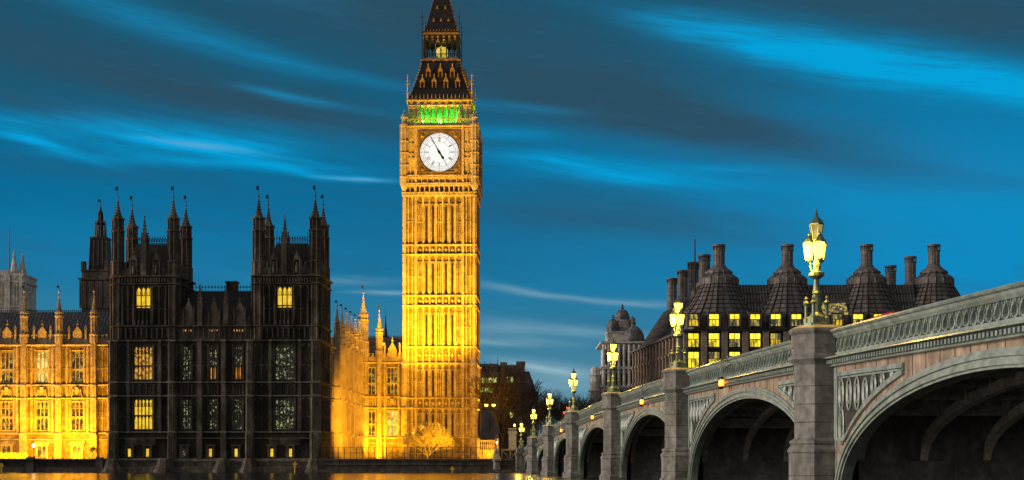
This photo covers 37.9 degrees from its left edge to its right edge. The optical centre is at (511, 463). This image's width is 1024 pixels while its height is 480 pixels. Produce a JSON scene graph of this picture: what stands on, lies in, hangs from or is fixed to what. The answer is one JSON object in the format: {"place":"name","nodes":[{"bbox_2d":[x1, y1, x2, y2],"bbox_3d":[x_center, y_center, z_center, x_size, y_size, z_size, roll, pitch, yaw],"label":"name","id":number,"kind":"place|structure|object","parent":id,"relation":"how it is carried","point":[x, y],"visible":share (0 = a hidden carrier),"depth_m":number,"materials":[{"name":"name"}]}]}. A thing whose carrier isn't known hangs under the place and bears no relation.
{"place":"outdoors","nodes":[
{"label":"outdoors","id":0,"kind":"place"},
{"bbox_2d":[78,199,110,310],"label":"ventilation tower","id":1,"kind":"structure","parent":0,"point":[97,274],"depth_m":320.93,"materials":[{"name":"stone"}]},
{"bbox_2d":[0,472,598,479],"bbox_3d":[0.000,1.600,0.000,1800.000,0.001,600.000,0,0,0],"label":"water","id":2,"kind":"structure","parent":0,"point":[232,476],"depth_m":191.16,"materials":[{"name":"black liquid"}]},
{"bbox_2d":[318,459,515,472],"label":"embankment wall","id":3,"kind":"structure","parent":2,"relation":"in","point":[415,465],"depth_m":281.65,"materials":[{"name":"stone"}]},
{"bbox_2d":[326,447,482,458],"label":"terrace railing","id":4,"kind":"object","parent":3,"relation":"on","point":[404,452],"visible":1,"depth_m":284.10,"materials":[{"name":"metal"}]},
{"bbox_2d":[492,442,500,469],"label":"bastion pillar","id":5,"kind":"structure","parent":3,"relation":"on","point":[496,459],"depth_m":280.95,"materials":[{"name":"grey stone"}]},
{"bbox_2d":[493,435,515,458],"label":"boarding gate","id":6,"kind":"structure","parent":3,"relation":"on","point":[507,453],"depth_m":283.00,"materials":[{"name":"metal"}]},
{"bbox_2d":[514,280,1023,479],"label":"arch bridge","id":7,"kind":"structure","parent":2,"relation":"in","point":[933,391],"depth_m":64.01,"materials":[{"name":"stone"}]},
{"bbox_2d":[519,420,523,446],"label":"bridge lamp","id":8,"kind":"object","parent":7,"relation":"on","point":[521,428],"visible":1,"depth_m":280.45,"materials":[{"name":"yellow glass"}]},
{"bbox_2d":[530,406,536,436],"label":"bridge lamp","id":9,"kind":"object","parent":7,"relation":"on","point":[533,430],"visible":1,"depth_m":246.47,"materials":[{"name":"yellow glass"}]},
{"bbox_2d":[545,390,553,424],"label":"bridge lamp","id":10,"kind":"object","parent":7,"relation":"on","point":[549,400],"visible":1,"depth_m":212.53,"materials":[{"name":"yellow glass"}]},
{"bbox_2d":[569,368,578,410],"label":"bridge lamp","id":11,"kind":"object","parent":7,"relation":"on","point":[573,380],"visible":1,"depth_m":176.61,"materials":[{"name":"yellow glass"}]},
{"bbox_2d":[591,402,597,420],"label":"navigation lantern","id":12,"kind":"object","parent":7,"relation":"attached to","point":[592,417],"visible":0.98,"depth_m":156.08,"materials":[{"name":"metal"}]},
{"bbox_2d":[607,337,619,391],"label":"bridge lamp","id":13,"kind":"object","parent":7,"relation":"on","point":[613,352],"visible":1,"depth_m":137.68,"materials":[{"name":"yellow"}]},
{"bbox_2d":[639,382,649,405],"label":"navigation lantern","id":14,"kind":"object","parent":7,"relation":"attached to","point":[641,400],"visible":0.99,"depth_m":119.15,"materials":[{"name":"glass"}]},
{"bbox_2d":[669,293,687,367],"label":"bridge lamp","id":15,"kind":"object","parent":7,"relation":"on","point":[677,314],"visible":1,"depth_m":101.23,"materials":[{"name":"yellow glass"}]},
{"bbox_2d":[718,356,732,388],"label":"navigation lantern","id":16,"kind":"object","parent":7,"relation":"attached to","point":[721,383],"visible":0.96,"depth_m":86.19,"materials":[{"name":"metal"}]},
{"bbox_2d":[802,209,830,324],"bbox_3d":[13.246,-8.533,64.959,1.179,5.120,1.240,0,0,-3],"label":"bridge lamp","id":17,"kind":"object","parent":7,"relation":"on","point":[815,242],"visible":0.98,"depth_m":64.78,"materials":[{"name":"gold"}]},
{"bbox_2d":[480,360,499,449],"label":"dark office block","id":18,"kind":"structure","parent":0,"point":[489,429],"depth_m":425.00,"materials":[{"name":"stone"}]},
{"bbox_2d":[0,0,1023,435],"label":"sky","id":19,"kind":"structure","parent":0,"point":[617,136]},
{"bbox_2d":[499,361,536,457],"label":"gabled block","id":20,"kind":"structure","parent":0,"point":[525,377],"depth_m":432.00,"materials":[{"name":"stone"}]},
{"bbox_2d":[588,304,644,405],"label":"domed building","id":21,"kind":"structure","parent":0,"point":[624,331],"depth_m":450.25,"materials":[{"name":"stone"}]},
{"bbox_2d":[605,349,606,364],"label":"window","id":22,"kind":"structure","parent":21,"relation":"in","point":[605,349],"depth_m":449.93,"materials":[{"name":"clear glass"}]},
{"bbox_2d":[620,349,622,364],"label":"window","id":23,"kind":"structure","parent":21,"relation":"in","point":[621,350],"depth_m":449.93,"materials":[{"name":"grey glass"}]},
{"bbox_2d":[625,349,627,364],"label":"window","id":24,"kind":"structure","parent":21,"relation":"in","point":[626,350],"depth_m":449.93,"materials":[{"name":"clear glass"}]},
{"bbox_2d":[864,312,895,320],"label":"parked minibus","id":25,"kind":"object","parent":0,"point":[882,315],"depth_m":70.28,"materials":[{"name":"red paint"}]},
{"label":"ground","id":26,"kind":"structure","parent":0,"visible":0},
{"bbox_2d":[0,452,27,458],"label":"clipped hedge","id":27,"kind":"object","parent":26,"relation":"on","point":[13,455],"visible":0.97,"depth_m":288.27,"materials":[{"name":"green plant"}]},
{"bbox_2d":[0,249,37,311],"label":"abbey tower","id":28,"kind":"structure","parent":26,"relation":"on","point":[13,280],"depth_m":520.00,"materials":[{"name":"stone"}]},
{"bbox_2d":[8,229,9,269],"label":"flagpole","id":29,"kind":"object","parent":28,"relation":"on","point":[9,254],"visible":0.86,"depth_m":524.93,"materials":[{"name":"metal"}]},
{"bbox_2d":[0,457,105,471],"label":"terrace wall","id":30,"kind":"structure","parent":26,"relation":"on","point":[33,464],"depth_m":284.88,"materials":[{"name":"stone"}]},
{"bbox_2d":[0,285,109,458],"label":"palace wing","id":31,"kind":"structure","parent":26,"relation":"on","point":[53,383],"depth_m":294.81,"materials":[{"name":"yellow stone"}]},
{"bbox_2d":[0,350,12,382],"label":"window","id":32,"kind":"structure","parent":31,"relation":"in","point":[6,355],"depth_m":295.58,"materials":[{"name":"glass"}]},
{"bbox_2d":[0,401,12,430],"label":"window","id":33,"kind":"structure","parent":31,"relation":"in","point":[6,406],"depth_m":295.58,"materials":[{"name":"glass"}]},
{"bbox_2d":[0,441,13,458],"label":"doorway","id":34,"kind":"structure","parent":31,"relation":"in","point":[5,446],"depth_m":294.85,"materials":[{"name":"stone"}]},
{"bbox_2d":[36,350,47,382],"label":"window","id":35,"kind":"structure","parent":31,"relation":"in","point":[41,355],"depth_m":295.36,"materials":[{"name":"glass"}]},
{"bbox_2d":[36,401,47,430],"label":"window","id":36,"kind":"structure","parent":31,"relation":"in","point":[41,406],"depth_m":295.36,"materials":[{"name":"glass"}]},
{"bbox_2d":[34,441,49,458],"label":"doorway","id":37,"kind":"structure","parent":31,"relation":"in","point":[41,447],"depth_m":294.78,"materials":[{"name":"stone"}]},
{"bbox_2d":[69,441,84,458],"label":"doorway","id":38,"kind":"structure","parent":31,"relation":"in","point":[76,447],"depth_m":294.57,"materials":[{"name":"stone"}]},
{"bbox_2d":[71,350,83,382],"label":"window","id":39,"kind":"structure","parent":31,"relation":"in","point":[77,356],"depth_m":295.14,"materials":[{"name":"glass"}]},
{"bbox_2d":[71,401,83,430],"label":"window","id":40,"kind":"structure","parent":31,"relation":"in","point":[77,407],"depth_m":295.14,"materials":[{"name":"glass"}]},
{"bbox_2d":[84,447,99,458],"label":"bare shrub","id":41,"kind":"object","parent":26,"relation":"on","point":[92,449],"visible":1,"depth_m":288.88,"materials":[{"name":"brown plant"}]},
{"bbox_2d":[101,185,332,471],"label":"palace block","id":42,"kind":"structure","parent":26,"relation":"on","point":[231,377],"depth_m":284.82,"materials":[{"name":"stone"}]},
{"bbox_2d":[124,445,134,457],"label":"basement window","id":43,"kind":"structure","parent":42,"relation":"in","point":[129,453],"depth_m":285.02,"materials":[{"name":"glass"}]},
{"bbox_2d":[133,346,152,379],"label":"window","id":44,"kind":"structure","parent":42,"relation":"in","point":[143,355],"depth_m":285.64,"materials":[{"name":"glass"}]},
{"bbox_2d":[133,399,152,429],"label":"window","id":45,"kind":"structure","parent":42,"relation":"in","point":[143,408],"depth_m":285.64,"materials":[{"name":"glass"}]},
{"bbox_2d":[135,287,150,307],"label":"window","id":46,"kind":"structure","parent":42,"relation":"in","point":[142,294],"depth_m":285.61,"materials":[{"name":"glass"}]},
{"bbox_2d":[142,445,152,457],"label":"basement window","id":47,"kind":"structure","parent":42,"relation":"in","point":[147,453],"depth_m":284.95,"materials":[{"name":"glass"}]},
{"bbox_2d":[179,445,189,457],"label":"basement window","id":48,"kind":"structure","parent":42,"relation":"in","point":[184,453],"depth_m":284.74,"materials":[{"name":"glass"}]},
{"bbox_2d":[182,346,190,379],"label":"window","id":49,"kind":"structure","parent":42,"relation":"in","point":[186,350],"depth_m":285.16,"materials":[{"name":"glass"}]},
{"bbox_2d":[182,399,190,429],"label":"window","id":50,"kind":"structure","parent":42,"relation":"in","point":[186,403],"depth_m":285.16,"materials":[{"name":"glass"}]},
{"bbox_2d":[205,445,215,457],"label":"basement window","id":51,"kind":"structure","parent":42,"relation":"in","point":[210,453],"depth_m":284.60,"materials":[{"name":"glass"}]},
{"bbox_2d":[209,346,216,379],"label":"window","id":52,"kind":"structure","parent":42,"relation":"in","point":[212,349],"depth_m":285.02,"materials":[{"name":"glass"}]},
{"bbox_2d":[209,399,216,429],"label":"window","id":53,"kind":"structure","parent":42,"relation":"in","point":[212,402],"depth_m":285.02,"materials":[{"name":"glass"}]},
{"bbox_2d":[209,365,216,379],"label":"window","id":54,"kind":"structure","parent":42,"relation":"in","point":[210,366],"depth_m":284.88,"materials":[{"name":"glass"}]},
{"bbox_2d":[231,445,240,457],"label":"basement window","id":55,"kind":"structure","parent":42,"relation":"in","point":[235,453],"depth_m":284.53,"materials":[{"name":"glass"}]},
{"bbox_2d":[234,346,241,379],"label":"window","id":56,"kind":"structure","parent":42,"relation":"in","point":[237,349],"depth_m":284.88,"materials":[{"name":"glass"}]},
{"bbox_2d":[234,399,241,429],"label":"window","id":57,"kind":"structure","parent":42,"relation":"in","point":[237,402],"depth_m":285.05,"materials":[{"name":"glass"}]},
{"bbox_2d":[234,365,241,379],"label":"window","id":58,"kind":"structure","parent":42,"relation":"in","point":[236,366],"depth_m":284.67,"materials":[{"name":"glass"}]},
{"bbox_2d":[266,445,276,457],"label":"basement window","id":59,"kind":"structure","parent":42,"relation":"in","point":[271,453],"depth_m":284.25,"materials":[{"name":"glass"}]},
{"bbox_2d":[275,346,293,379],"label":"window","id":60,"kind":"structure","parent":42,"relation":"in","point":[284,355],"depth_m":284.81,"materials":[{"name":"glass"}]},
{"bbox_2d":[275,398,293,429],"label":"window","id":61,"kind":"structure","parent":42,"relation":"in","point":[284,407],"depth_m":284.81,"materials":[{"name":"glass"}]},
{"bbox_2d":[276,286,292,307],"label":"window","id":62,"kind":"structure","parent":42,"relation":"in","point":[284,293],"depth_m":284.81,"materials":[{"name":"glass"}]},
{"bbox_2d":[285,445,295,457],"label":"basement window","id":63,"kind":"structure","parent":42,"relation":"in","point":[290,453],"depth_m":284.11,"materials":[{"name":"glass"}]},
{"bbox_2d":[330,285,368,458],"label":"palace return","id":64,"kind":"object","parent":26,"relation":"on","point":[349,388],"visible":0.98,"depth_m":318.36,"materials":[{"name":"stone"}]},
{"bbox_2d":[332,352,332,383],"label":"window","id":65,"kind":"structure","parent":64,"relation":"in","point":[332,352],"depth_m":302.07,"materials":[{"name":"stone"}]},
{"bbox_2d":[332,402,333,431],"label":"window","id":66,"kind":"structure","parent":64,"relation":"in","point":[332,402],"depth_m":302.07,"materials":[{"name":"stone"}]},
{"bbox_2d":[368,305,402,458],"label":"palace link","id":67,"kind":"object","parent":26,"relation":"on","point":[385,369],"visible":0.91,"depth_m":346.02,"materials":[{"name":"stone"}]},
{"bbox_2d":[369,367,374,394],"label":"window","id":68,"kind":"structure","parent":67,"relation":"in","point":[371,369],"depth_m":346.58,"materials":[{"name":"glass"}]},
{"bbox_2d":[369,410,374,435],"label":"window","id":69,"kind":"structure","parent":67,"relation":"in","point":[371,412],"depth_m":346.58,"materials":[{"name":"glass"}]},
{"bbox_2d":[387,367,397,394],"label":"window","id":70,"kind":"structure","parent":67,"relation":"in","point":[392,372],"depth_m":346.41,"materials":[{"name":"glass"}]},
{"bbox_2d":[387,410,397,435],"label":"window","id":71,"kind":"structure","parent":67,"relation":"in","point":[392,415],"depth_m":346.41,"materials":[{"name":"glass"}]},
{"bbox_2d":[399,420,453,458],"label":"tree","id":72,"kind":"object","parent":26,"relation":"on","point":[424,435],"visible":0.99,"depth_m":318.73,"materials":[{"name":"orange plant"}]},
{"bbox_2d":[400,0,482,458],"bbox_3d":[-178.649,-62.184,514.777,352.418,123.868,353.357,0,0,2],"label":"clock tower","id":73,"kind":"structure","parent":26,"relation":"on","point":[441,162],"depth_m":343.68,"materials":[{"name":"stone"}]},
{"bbox_2d":[426,207,426,241],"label":"slit window","id":74,"kind":"structure","parent":73,"relation":"in","point":[426,207],"depth_m":344.22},
{"bbox_2d":[432,371,433,395],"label":"slit window","id":75,"kind":"structure","parent":73,"relation":"in","point":[432,371],"depth_m":344.22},
{"bbox_2d":[432,315,433,343],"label":"slit window","id":76,"kind":"structure","parent":73,"relation":"in","point":[432,315],"depth_m":344.22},
{"bbox_2d":[432,264,433,292],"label":"slit window","id":77,"kind":"structure","parent":73,"relation":"in","point":[432,264],"depth_m":344.22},
{"bbox_2d":[432,207,433,241],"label":"slit window","id":78,"kind":"structure","parent":73,"relation":"in","point":[432,207],"depth_m":344.22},
{"bbox_2d":[445,415,446,434],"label":"slit window","id":79,"kind":"structure","parent":73,"relation":"in","point":[445,415],"depth_m":344.13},
{"bbox_2d":[445,371,446,395],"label":"slit window","id":80,"kind":"structure","parent":73,"relation":"in","point":[445,371],"depth_m":344.13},
{"bbox_2d":[445,315,446,343],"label":"slit window","id":81,"kind":"structure","parent":73,"relation":"in","point":[445,315],"depth_m":344.13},
{"bbox_2d":[445,264,446,292],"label":"slit window","id":82,"kind":"structure","parent":73,"relation":"in","point":[445,264],"depth_m":344.13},
{"bbox_2d":[445,206,446,241],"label":"slit window","id":83,"kind":"structure","parent":73,"relation":"in","point":[445,206],"depth_m":344.13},
{"bbox_2d":[452,206,452,241],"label":"slit window","id":84,"kind":"structure","parent":73,"relation":"in","point":[452,206],"depth_m":344.05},
{"bbox_2d":[477,438,498,458],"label":"stone balustrade","id":85,"kind":"object","parent":26,"relation":"on","point":[488,454],"visible":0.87,"depth_m":300.00,"materials":[{"name":"stone"}]},
{"bbox_2d":[465,362,547,448],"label":"winter tree","id":86,"kind":"object","parent":26,"relation":"on","point":[505,391],"visible":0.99,"depth_m":343.04,"materials":[{"name":"brown plant"}]},
{"bbox_2d":[508,424,516,448],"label":"bridge end pedestal","id":87,"kind":"object","parent":26,"relation":"on","point":[512,439],"visible":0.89,"depth_m":291.25,"materials":[{"name":"stone"}]},
{"bbox_2d":[504,389,571,436],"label":"winter tree","id":88,"kind":"object","parent":26,"relation":"on","point":[540,409],"visible":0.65,"depth_m":371.47,"materials":[{"name":"brown plant"}]},
{"bbox_2d":[527,388,586,429],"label":"winter tree","id":89,"kind":"object","parent":26,"relation":"on","point":[558,398],"visible":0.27,"depth_m":377.65,"materials":[{"name":"brown plant"}]},
{"bbox_2d":[559,388,601,420],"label":"winter tree","id":90,"kind":"object","parent":26,"relation":"on","point":[583,402],"visible":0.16,"depth_m":418.86,"materials":[{"name":"brown plant"}]},
{"bbox_2d":[630,239,960,388],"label":"office building","id":91,"kind":"structure","parent":26,"relation":"on","point":[726,313],"depth_m":326.78,"materials":[{"name":"brown brick"}]},
{"bbox_2d":[687,333,698,347],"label":"window","id":92,"kind":"structure","parent":91,"relation":"in","point":[692,338],"depth_m":320.30,"materials":[{"name":"yellow glass"}]},
{"bbox_2d":[687,351,698,367],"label":"window","id":93,"kind":"structure","parent":91,"relation":"in","point":[692,356],"depth_m":320.30,"materials":[{"name":"yellow glass"}]},
{"bbox_2d":[688,314,698,326],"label":"window","id":94,"kind":"structure","parent":91,"relation":"in","point":[693,319],"depth_m":320.37,"materials":[{"name":"yellow glass"}]},
{"bbox_2d":[708,333,719,347],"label":"window","id":95,"kind":"structure","parent":91,"relation":"in","point":[713,338],"depth_m":320.30,"materials":[{"name":"yellow glass"}]},
{"bbox_2d":[708,351,719,363],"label":"window","id":96,"kind":"structure","parent":91,"relation":"in","point":[713,356],"depth_m":320.30,"materials":[{"name":"yellow glass"}]},
{"bbox_2d":[709,314,719,326],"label":"window","id":97,"kind":"structure","parent":91,"relation":"in","point":[713,318],"depth_m":320.37,"materials":[{"name":"yellow glass"}]},
{"bbox_2d":[729,314,739,326],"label":"window","id":98,"kind":"structure","parent":91,"relation":"in","point":[734,319],"depth_m":320.37,"materials":[{"name":"yellow glass"}]},
{"bbox_2d":[729,333,740,347],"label":"window","id":99,"kind":"structure","parent":91,"relation":"in","point":[734,338],"depth_m":320.30,"materials":[{"name":"yellow glass"}]},
{"bbox_2d":[729,351,740,355],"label":"window","id":100,"kind":"structure","parent":91,"relation":"in","point":[731,353],"depth_m":320.30,"materials":[{"name":"yellow glass"}]},
{"bbox_2d":[749,333,760,347],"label":"window","id":101,"kind":"structure","parent":91,"relation":"in","point":[754,338],"depth_m":320.30,"materials":[{"name":"yellow glass"}]},
{"bbox_2d":[750,314,760,326],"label":"window","id":102,"kind":"structure","parent":91,"relation":"in","point":[755,319],"depth_m":320.37,"materials":[{"name":"yellow glass"}]},
{"bbox_2d":[770,333,781,345],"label":"window","id":103,"kind":"structure","parent":91,"relation":"in","point":[775,338],"depth_m":320.30,"materials":[{"name":"yellow glass"}]},
{"bbox_2d":[771,314,780,326],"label":"window","id":104,"kind":"structure","parent":91,"relation":"in","point":[775,318],"depth_m":320.37,"materials":[{"name":"yellow glass"}]},
{"bbox_2d":[791,314,801,326],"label":"window","id":105,"kind":"structure","parent":91,"relation":"in","point":[796,319],"depth_m":320.37,"materials":[{"name":"yellow glass"}]},
{"bbox_2d":[832,314,842,325],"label":"window","id":106,"kind":"structure","parent":91,"relation":"in","point":[837,319],"depth_m":320.37,"materials":[{"name":"yellow glass"}]},
{"bbox_2d":[853,314,863,322],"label":"window","id":107,"kind":"structure","parent":91,"relation":"in","point":[856,317],"depth_m":320.37,"materials":[{"name":"yellow glass"}]}
]}

